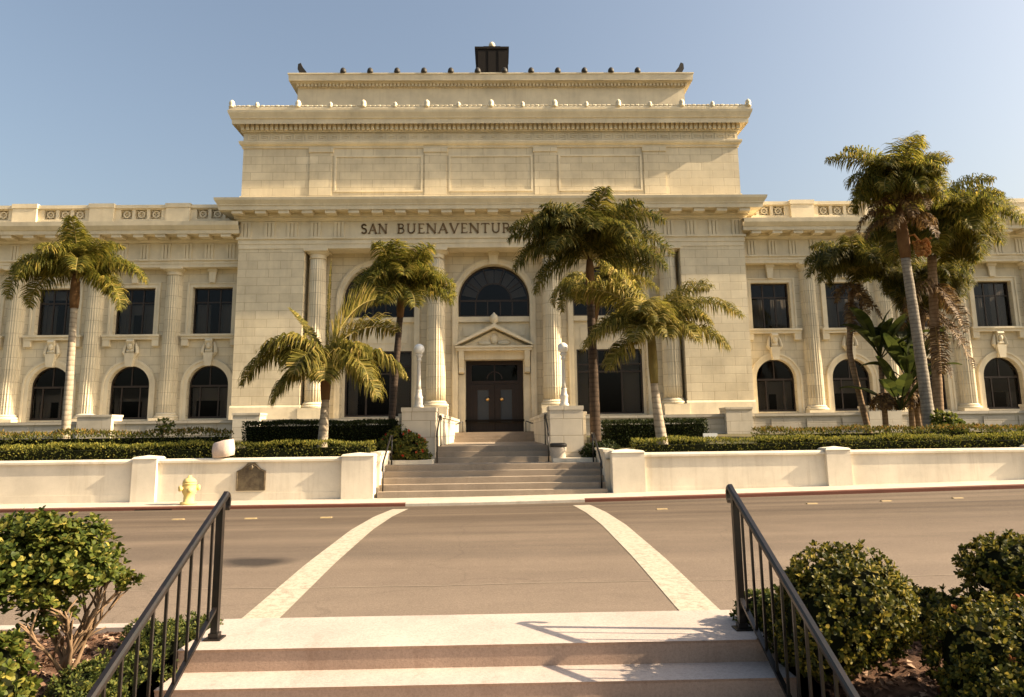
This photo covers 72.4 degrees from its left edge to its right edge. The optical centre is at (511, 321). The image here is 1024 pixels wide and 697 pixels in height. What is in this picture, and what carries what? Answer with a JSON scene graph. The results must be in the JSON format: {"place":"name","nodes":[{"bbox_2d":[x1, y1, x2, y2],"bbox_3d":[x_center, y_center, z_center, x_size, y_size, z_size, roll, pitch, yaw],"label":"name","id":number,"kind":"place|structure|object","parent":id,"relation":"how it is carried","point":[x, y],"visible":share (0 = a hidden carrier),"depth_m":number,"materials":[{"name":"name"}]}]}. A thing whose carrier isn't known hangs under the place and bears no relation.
{"place":"outdoors","nodes":[
{"label":"outdoors","id":0,"kind":"place"},
{"bbox_2d":[0,489,1023,624],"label":"road","id":1,"kind":"structure","parent":0,"point":[410,560],"depth_m":8.88,"materials":[{"name":"grey asphalt"}]},
{"bbox_2d":[0,622,161,635],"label":"edging kerb","id":2,"kind":"structure","parent":1,"relation":"on","point":[113,627],"depth_m":5.56,"materials":[{"name":"concrete"}]},
{"bbox_2d":[241,505,719,618],"bbox_3d":[-0.343,3.141,10.283,4.180,0.165,9.300,-1,-9,-1],"label":"road marking","id":3,"kind":"object","parent":1,"relation":"on","point":[680,590],"visible":0.95,"depth_m":7.72,"materials":[{"name":"paint"}]},
{"bbox_2d":[405,498,584,505],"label":"kerb","id":4,"kind":"structure","parent":1,"relation":"on","point":[573,500],"depth_m":16.20,"materials":[{"name":"beige concrete"}]},
{"bbox_2d":[0,484,1023,512],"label":"painted kerb","id":5,"kind":"structure","parent":1,"relation":"on","point":[865,491],"depth_m":16.27,"materials":[{"name":"red paint"}]},
{"bbox_2d":[134,509,171,510],"bbox_3d":[-8.209,4.333,16.068,0.840,0.075,0.130,-1,-9,-1],"label":"storm drain","id":6,"kind":"object","parent":5,"relation":"in","point":[152,509],"visible":0.36,"depth_m":16.01,"materials":[{"name":"black metal"}]},
{"bbox_2d":[129,574,954,590],"bbox_3d":[-0.279,2.649,7.128,40.000,0.047,0.072,-1,-9,-1],"label":"road seam","id":7,"kind":"object","parent":1,"relation":"on","point":[502,583],"visible":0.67,"depth_m":7.14,"materials":[{"name":"asphalt"}]},
{"bbox_2d":[0,479,1023,508],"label":"pavement","id":8,"kind":"structure","parent":0,"point":[500,498],"depth_m":17.04,"materials":[{"name":"beige concrete"}]},
{"bbox_2d":[178,475,199,504],"bbox_3d":[-7.716,4.011,16.731,0.397,0.675,0.440,-2,-9,9],"label":"fire hydrant","id":9,"kind":"object","parent":8,"relation":"on","point":[189,488],"visible":1,"depth_m":16.61,"materials":[{"name":"metal"}]},
{"bbox_2d":[0,451,390,503],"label":"retaining wall","id":10,"kind":"structure","parent":8,"relation":"on","point":[154,478],"depth_m":17.52,"materials":[{"name":"white paint"}]},
{"bbox_2d":[212,439,234,457],"bbox_3d":[-7.325,3.212,17.775,0.522,0.490,0.360,-1,-9,-1],"label":"canvas sack","id":11,"kind":"object","parent":10,"relation":"on","point":[223,448],"visible":1,"depth_m":17.62,"materials":[{"name":"beige fabric"}]},
{"bbox_2d":[236,463,265,490],"bbox_3d":[-6.544,3.876,17.544,0.720,0.680,0.076,-1,-9,-1],"label":"bronze plaque","id":12,"kind":"object","parent":10,"relation":"attached to","point":[250,476],"visible":1,"depth_m":17.53,"materials":[{"name":"brown metal"}]},
{"bbox_2d":[377,411,607,497],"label":"entrance stairs","id":13,"kind":"structure","parent":8,"relation":"on","point":[473,464],"depth_m":18.86,"materials":[{"name":"stone"}]},
{"bbox_2d":[381,435,393,490],"bbox_3d":[-3.319,3.739,18.684,0.044,1.422,1.839,-1,-9,-1],"label":"stair rail","id":14,"kind":"object","parent":13,"relation":"on","point":[391,437],"visible":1,"depth_m":18.39,"materials":[{"name":"black metal"}]},
{"bbox_2d":[401,407,438,462],"bbox_3d":[-2.714,3.551,20.695,1.000,2.000,1.130,-1,-9,-1],"label":"stone pedestal","id":15,"kind":"object","parent":13,"relation":"on","point":[422,422],"visible":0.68,"depth_m":20.25,"materials":[{"name":"beige stone"}]},
{"bbox_2d":[414,344,424,406],"bbox_3d":[-2.788,1.609,20.953,0.330,1.920,0.330,-1,-9,-1],"label":"street lamp","id":16,"kind":"object","parent":15,"relation":"on","point":[419,349],"visible":0.98,"depth_m":20.91,"materials":[{"name":"white metal"}]},
{"bbox_2d":[436,415,441,462],"bbox_3d":[-2.168,3.459,20.829,0.044,1.391,1.637,-1,-9,-1],"label":"stair rail","id":17,"kind":"object","parent":13,"relation":"on","point":[440,419],"visible":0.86,"depth_m":20.15,"materials":[{"name":"black metal"}]},
{"bbox_2d":[544,414,548,461],"bbox_3d":[1.031,3.429,20.898,0.044,1.391,1.637,-1,-9,-1],"label":"stair rail","id":18,"kind":"object","parent":13,"relation":"on","point":[545,421],"visible":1,"depth_m":20.89,"materials":[{"name":"black metal"}]},
{"bbox_2d":[549,443,566,459],"bbox_3d":[1.317,3.697,19.847,0.500,0.530,0.500,-1,-9,-1],"label":"trash can","id":19,"kind":"object","parent":13,"relation":"on","point":[558,450],"visible":0.93,"depth_m":19.67,"materials":[{"name":"concrete"}]},
{"bbox_2d":[547,405,583,456],"bbox_3d":[1.585,3.512,20.788,1.000,2.000,1.130,-1,-9,-1],"label":"stone pedestal","id":20,"kind":"object","parent":13,"relation":"on","point":[565,424],"visible":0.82,"depth_m":20.31,"materials":[{"name":"beige stone"}]},
{"bbox_2d":[558,342,568,405],"bbox_3d":[1.551,1.569,21.046,0.330,1.920,0.330,-1,-9,-1],"label":"street lamp","id":21,"kind":"object","parent":20,"relation":"on","point":[562,348],"visible":0.99,"depth_m":20.99,"materials":[{"name":"white metal"}]},
{"bbox_2d":[591,432,602,487],"bbox_3d":[2.279,3.688,18.805,0.044,1.422,1.839,-1,-9,-1],"label":"stair rail","id":22,"kind":"object","parent":13,"relation":"on","point":[601,464],"visible":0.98,"depth_m":18.71,"materials":[{"name":"black metal"}]},
{"bbox_2d":[594,445,1023,492],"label":"retaining wall","id":23,"kind":"structure","parent":8,"relation":"on","point":[628,470],"depth_m":17.88,"materials":[{"name":"white paint"}]},
{"bbox_2d":[0,0,1023,205],"label":"sky","id":24,"kind":"structure","parent":0,"point":[118,102],"materials":[{"name":"blue"}]},
{"bbox_2d":[234,430,1023,449],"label":"terrace soil","id":25,"kind":"structure","parent":0,"point":[734,436],"depth_m":30.25,"materials":[{"name":"brown soil"}]},
{"bbox_2d":[0,215,148,438],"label":"palm tree","id":26,"kind":"object","parent":25,"relation":"on","point":[75,257],"visible":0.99,"depth_m":23.88,"materials":[{"name":"green plant"}]},
{"bbox_2d":[0,426,233,450],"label":"hedge","id":27,"kind":"object","parent":25,"relation":"on","point":[18,438],"visible":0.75,"depth_m":19.32,"materials":[{"name":"green plant"}]},
{"bbox_2d":[154,417,175,437],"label":"young plant","id":28,"kind":"object","parent":25,"relation":"on","point":[164,426],"visible":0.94,"depth_m":19.54,"materials":[{"name":"green plant"}]},
{"bbox_2d":[0,438,376,460],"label":"hedge","id":29,"kind":"object","parent":25,"relation":"on","point":[172,453],"visible":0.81,"depth_m":18.14,"materials":[{"name":"green plant"}]},
{"bbox_2d":[241,417,398,447],"bbox_3d":[-5.807,3.526,21.392,4.612,1.178,1.352,-1,-9,-1],"label":"hedge","id":30,"kind":"object","parent":25,"relation":"on","point":[346,431],"visible":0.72,"depth_m":20.91,"materials":[{"name":"green plant"}]},
{"bbox_2d":[237,261,409,446],"bbox_3d":[-5.068,1.005,19.741,3.872,5.711,3.986,-8,-11,37],"label":"palm tree","id":31,"kind":"object","parent":25,"relation":"on","point":[317,361],"visible":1,"depth_m":19.06,"materials":[{"name":"green plant"}]},
{"bbox_2d":[372,424,432,459],"bbox_3d":[-3.158,3.623,20.148,1.811,1.426,1.408,-1,-9,-1],"label":"flowering bush","id":32,"kind":"object","parent":25,"relation":"on","point":[406,446],"visible":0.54,"depth_m":19.78,"materials":[{"name":"green plant"}]},
{"bbox_2d":[349,239,457,424],"bbox_3d":[-4.211,0.848,27.099,3.985,7.783,3.739,-8,-12,40],"label":"palm tree","id":33,"kind":"object","parent":25,"relation":"on","point":[412,274],"visible":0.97,"depth_m":26.82,"materials":[{"name":"green plant"}]},
{"bbox_2d":[0,42,1023,439],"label":"town hall","id":34,"kind":"structure","parent":25,"relation":"on","point":[342,170],"depth_m":36.42,"materials":[{"name":"stone"}]},
{"bbox_2d":[29,367,63,420],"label":"window","id":35,"kind":"structure","parent":34,"relation":"in","point":[44,398],"depth_m":35.77,"materials":[{"name":"black glass"}]},
{"bbox_2d":[37,290,69,334],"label":"window","id":36,"kind":"structure","parent":34,"relation":"in","point":[50,312],"depth_m":36.46,"materials":[{"name":"black glass"}]},
{"bbox_2d":[109,367,148,418],"bbox_3d":[-19.445,3.636,35.876,2.030,2.685,0.330,-1,-9,-1],"label":"window","id":37,"kind":"structure","parent":34,"relation":"in","point":[141,394],"depth_m":35.87,"materials":[{"name":"black glass"}]},
{"bbox_2d":[115,289,155,334],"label":"window","id":38,"kind":"structure","parent":34,"relation":"in","point":[147,311],"depth_m":36.55,"materials":[{"name":"black glass"}]},
{"bbox_2d":[188,366,227,418],"bbox_3d":[-15.476,3.600,35.961,2.030,2.685,0.330,-1,-9,-1],"label":"window","id":39,"kind":"structure","parent":34,"relation":"in","point":[200,394],"depth_m":35.95,"materials":[{"name":"black glass"}]},
{"bbox_2d":[193,288,232,333],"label":"window","id":40,"kind":"structure","parent":34,"relation":"in","point":[204,311],"depth_m":36.62,"materials":[{"name":"black glass"}]},
{"bbox_2d":[344,351,411,416],"bbox_3d":[-6.938,3.232,36.479,3.440,3.380,0.340,-1,-9,-1],"label":"window","id":41,"kind":"structure","parent":34,"relation":"in","point":[404,386],"depth_m":36.48,"materials":[{"name":"black glass"}]},
{"bbox_2d":[344,272,413,317],"bbox_3d":[-6.997,-1.532,37.170,3.714,2.727,0.330,-1,-9,-1],"label":"window","id":42,"kind":"structure","parent":34,"relation":"in","point":[348,288],"depth_m":36.91,"materials":[{"name":"black glass"}]},
{"bbox_2d":[472,384,494,431],"bbox_3d":[-1.502,4.479,36.509,1.188,2.470,0.170,-1,-9,-1],"label":"door","id":43,"kind":"structure","parent":34,"relation":"in","point":[483,398],"depth_m":36.55,"materials":[{"name":"brown wood"}]},
{"bbox_2d":[459,267,528,316],"bbox_3d":[-0.969,-1.587,37.300,3.714,2.727,0.330,-1,-9,-1],"label":"window","id":44,"kind":"structure","parent":34,"relation":"in","point":[489,275],"depth_m":37.41,"materials":[{"name":"black glass"}]},
{"bbox_2d":[495,384,517,431],"bbox_3d":[-0.290,4.468,36.535,1.188,2.470,0.170,-1,-9,-1],"label":"door","id":45,"kind":"structure","parent":34,"relation":"in","point":[506,395],"depth_m":36.57,"materials":[{"name":"brown wood"}]},
{"bbox_2d":[573,266,640,315],"bbox_3d":[5.060,-1.642,37.429,3.714,2.727,0.330,-1,-9,-1],"label":"window","id":46,"kind":"structure","parent":34,"relation":"in","point":[601,314],"depth_m":37.11,"materials":[{"name":"black glass"}]},
{"bbox_2d":[576,349,643,413],"bbox_3d":[5.118,3.121,36.739,3.440,3.380,0.340,-1,-9,-1],"label":"window","id":47,"kind":"structure","parent":34,"relation":"in","point":[630,386],"depth_m":36.77,"materials":[{"name":"black glass"}]},
{"bbox_2d":[750,284,789,327],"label":"window","id":48,"kind":"structure","parent":34,"relation":"in","point":[778,307],"depth_m":37.26,"materials":[{"name":"black glass"}]},
{"bbox_2d":[757,360,795,411],"bbox_3d":[13.676,3.332,36.590,2.030,2.685,0.330,-1,-9,-1],"label":"window","id":49,"kind":"structure","parent":34,"relation":"in","point":[780,387],"depth_m":36.59,"materials":[{"name":"black glass"}]},
{"bbox_2d":[826,283,862,327],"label":"window","id":50,"kind":"structure","parent":34,"relation":"in","point":[833,309],"depth_m":37.34,"materials":[{"name":"black glass"}]},
{"bbox_2d":[833,359,870,410],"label":"window","id":51,"kind":"structure","parent":34,"relation":"in","point":[836,384],"depth_m":36.67,"materials":[{"name":"black glass"}]},
{"bbox_2d":[927,359,946,409],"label":"window","id":52,"kind":"structure","parent":34,"relation":"in","point":[944,392],"depth_m":36.61,"materials":[{"name":"black glass"}]},
{"bbox_2d":[974,282,1011,325],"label":"window","id":53,"kind":"structure","parent":34,"relation":"in","point":[996,295],"depth_m":37.52,"materials":[{"name":"black glass"}]},
{"bbox_2d":[984,358,1021,408],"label":"window","id":54,"kind":"structure","parent":34,"relation":"in","point":[1007,385],"depth_m":36.84,"materials":[{"name":"black glass"}]},
{"bbox_2d":[506,186,675,442],"bbox_3d":[2.577,-0.006,21.263,4.469,8.176,4.128,7,-12,-41],"label":"palm tree","id":55,"kind":"object","parent":25,"relation":"on","point":[572,234],"visible":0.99,"depth_m":21.17,"materials":[{"name":"green plant"}]},
{"bbox_2d":[578,438,620,457],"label":"shrub","id":56,"kind":"object","parent":25,"relation":"on","point":[601,444],"visible":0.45,"depth_m":20.03,"materials":[{"name":"green plant"}]},
{"bbox_2d":[548,265,659,322],"bbox_3d":[3.405,1.113,25.719,3.764,6.624,3.499,5,-11,-32],"label":"palm tree","id":57,"kind":"object","parent":25,"relation":"on","point":[565,285],"visible":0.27,"depth_m":25.64,"materials":[{"name":"green plant"}]},
{"bbox_2d":[601,417,709,447],"bbox_3d":[4.370,3.496,21.603,3.225,1.114,1.354,-1,-9,-1],"label":"hedge","id":58,"kind":"object","parent":25,"relation":"on","point":[623,433],"visible":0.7,"depth_m":21.12,"materials":[{"name":"green plant"}]},
{"bbox_2d":[568,259,745,443],"bbox_3d":[4.091,0.892,19.713,3.981,5.731,3.710,-8,-12,40],"label":"palm tree","id":59,"kind":"object","parent":25,"relation":"on","point":[636,316],"visible":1,"depth_m":19.46,"materials":[{"name":"green plant"}]},
{"bbox_2d":[703,433,717,443],"bbox_3d":[5.514,3.372,19.435,0.400,0.560,0.042,-1,-9,-1],"label":"lawn sign","id":60,"kind":"object","parent":25,"relation":"on","point":[710,434],"visible":0.43,"depth_m":19.45,"materials":[{"name":"white"}]},
{"bbox_2d":[628,430,1023,451],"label":"hedge","id":61,"kind":"object","parent":25,"relation":"on","point":[731,445],"visible":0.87,"depth_m":18.51,"materials":[{"name":"green plant"}]},
{"bbox_2d":[803,233,899,432],"bbox_3d":[14.176,0.527,28.497,3.709,8.422,3.473,5,-11,-34],"label":"palm tree","id":62,"kind":"object","parent":25,"relation":"on","point":[860,262],"visible":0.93,"depth_m":28.42,"materials":[{"name":"green plant"}]},
{"bbox_2d":[750,422,1023,442],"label":"hedge","id":63,"kind":"object","parent":25,"relation":"on","point":[883,428],"visible":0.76,"depth_m":19.79,"materials":[{"name":"green plant"}]},
{"bbox_2d":[824,131,954,431],"bbox_3d":[13.030,-1.442,22.901,3.915,10.774,3.338,6,-11,-37],"label":"palm tree","id":64,"kind":"object","parent":25,"relation":"on","point":[911,178],"visible":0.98,"depth_m":22.63,"materials":[{"name":"green plant"}]},
{"bbox_2d":[839,307,962,432],"bbox_3d":[15.006,1.853,27.038,4.438,5.084,3.560,-1,-9,-1],"label":"paddle leaf plant","id":65,"kind":"object","parent":25,"relation":"on","point":[899,349],"visible":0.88,"depth_m":26.82,"materials":[{"name":"green plant"}]},
{"bbox_2d":[876,259,978,425],"bbox_3d":[16.768,1.007,27.871,3.679,7.195,3.668,-1,-9,-1],"label":"palm tree","id":66,"kind":"object","parent":25,"relation":"on","point":[959,279],"visible":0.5,"depth_m":27.65,"materials":[{"name":"green plant"}]},
{"bbox_2d":[860,173,1023,420],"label":"palm tree","id":67,"kind":"object","parent":25,"relation":"on","point":[967,232],"visible":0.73,"depth_m":24.68,"materials":[{"name":"green plant"}]},
{"bbox_2d":[929,409,968,431],"bbox_3d":[13.273,3.182,21.285,1.072,1.124,0.788,-5,-10,28],"label":"leafy shrub","id":68,"kind":"object","parent":25,"relation":"on","point":[939,415],"visible":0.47,"depth_m":21.24,"materials":[{"name":"green plant"}]},
{"bbox_2d":[812,634,946,696],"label":"planting bed","id":69,"kind":"object","parent":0,"point":[911,689],"visible":0.1,"depth_m":4.56,"materials":[{"name":"soil"}]},
{"bbox_2d":[5,631,942,696],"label":"mulch","id":70,"kind":"object","parent":69,"relation":"on","point":[866,673],"visible":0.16,"depth_m":4.70,"materials":[{"name":"brown soil"}]},
{"bbox_2d":[0,628,42,696],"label":"shrub","id":71,"kind":"object","parent":70,"relation":"on","point":[12,678],"visible":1,"depth_m":3.70,"materials":[{"name":"green plant"}]},
{"bbox_2d":[729,583,778,633],"bbox_3d":[1.939,2.199,5.197,0.484,0.502,0.690,7,-12,-41],"label":"shrub","id":72,"kind":"object","parent":70,"relation":"on","point":[759,602],"visible":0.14,"depth_m":5.20,"materials":[{"name":"green plant"}]},
{"bbox_2d":[757,538,923,685],"bbox_3d":[2.180,1.892,4.664,1.021,0.873,1.102,-1,-9,-1],"label":"rounded bush","id":73,"kind":"object","parent":70,"relation":"on","point":[864,613],"visible":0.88,"depth_m":4.33,"materials":[{"name":"green plant"}]},
{"bbox_2d":[904,582,985,641],"bbox_3d":[3.120,2.238,5.387,1.336,0.456,0.622,-1,-9,-1],"label":"hedge bush","id":74,"kind":"object","parent":69,"relation":"on","point":[932,600],"visible":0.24,"depth_m":5.28,"materials":[{"name":"green plant"}]},
{"bbox_2d":[918,590,1023,696],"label":"leafy bush","id":75,"kind":"object","parent":69,"relation":"on","point":[982,655],"visible":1,"depth_m":4.01,"materials":[{"name":"green plant"}]},
{"bbox_2d":[951,529,1023,602],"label":"clipped bush","id":76,"kind":"object","parent":69,"relation":"on","point":[997,567],"visible":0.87,"depth_m":5.14,"materials":[{"name":"green plant"}]},
{"label":"ground","id":77,"kind":"structure","parent":0,"visible":0},
{"bbox_2d":[0,631,126,696],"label":"planting bed","id":78,"kind":"object","parent":77,"relation":"on","point":[52,667],"visible":0.14,"depth_m":5.11,"materials":[{"name":"soil"}]},
{"bbox_2d":[0,505,146,677],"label":"branched shrub","id":79,"kind":"object","parent":78,"relation":"on","point":[44,561],"visible":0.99,"depth_m":4.60,"materials":[{"name":"green plant"}]},
{"bbox_2d":[40,610,223,696],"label":"ground cover","id":80,"kind":"object","parent":78,"relation":"on","point":[81,679],"visible":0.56,"depth_m":4.52,"materials":[{"name":"green plant"}]},
{"bbox_2d":[130,610,829,696],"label":"concrete steps","id":81,"kind":"structure","parent":77,"relation":"on","point":[701,653],"depth_m":4.83,"materials":[{"name":"beige concrete"}]},
{"bbox_2d":[86,491,230,696],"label":"stair railing","id":82,"kind":"object","parent":81,"relation":"on","point":[217,512],"visible":1,"depth_m":4.52,"materials":[{"name":"black metal"}]},
{"bbox_2d":[725,484,859,696],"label":"stair railing","id":83,"kind":"object","parent":81,"relation":"on","point":[739,510],"visible":1,"depth_m":4.55,"materials":[{"name":"black metal"}]}
]}

